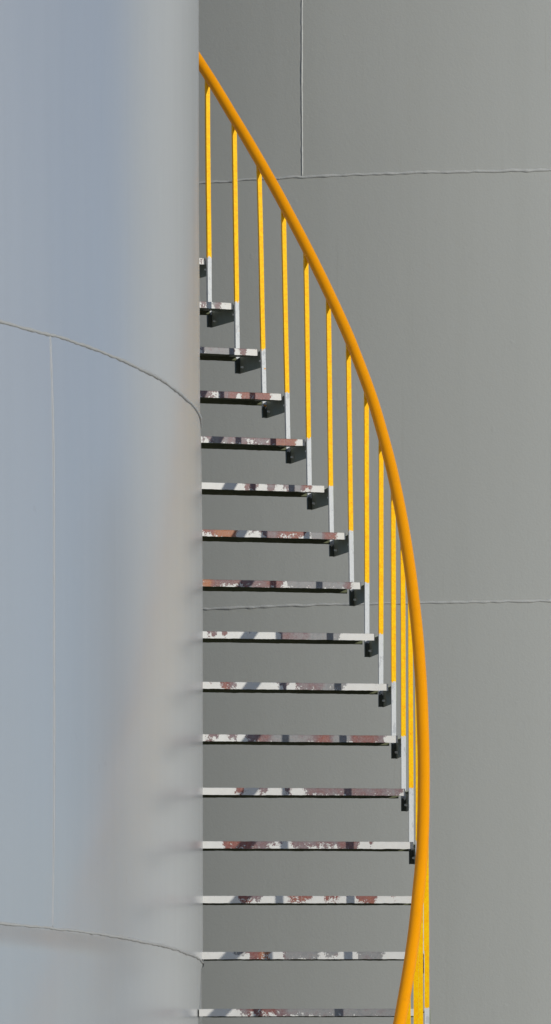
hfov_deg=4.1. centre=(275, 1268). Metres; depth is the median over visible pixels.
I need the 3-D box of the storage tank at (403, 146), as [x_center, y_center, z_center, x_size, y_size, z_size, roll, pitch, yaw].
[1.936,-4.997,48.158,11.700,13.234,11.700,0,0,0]
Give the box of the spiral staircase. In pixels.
[199,52,430,1023]
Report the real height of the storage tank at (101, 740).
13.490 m
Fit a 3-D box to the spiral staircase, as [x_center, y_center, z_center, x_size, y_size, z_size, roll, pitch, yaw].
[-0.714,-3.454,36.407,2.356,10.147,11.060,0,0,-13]
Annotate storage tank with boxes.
[0,0,203,1023]
[199,0,550,1023]

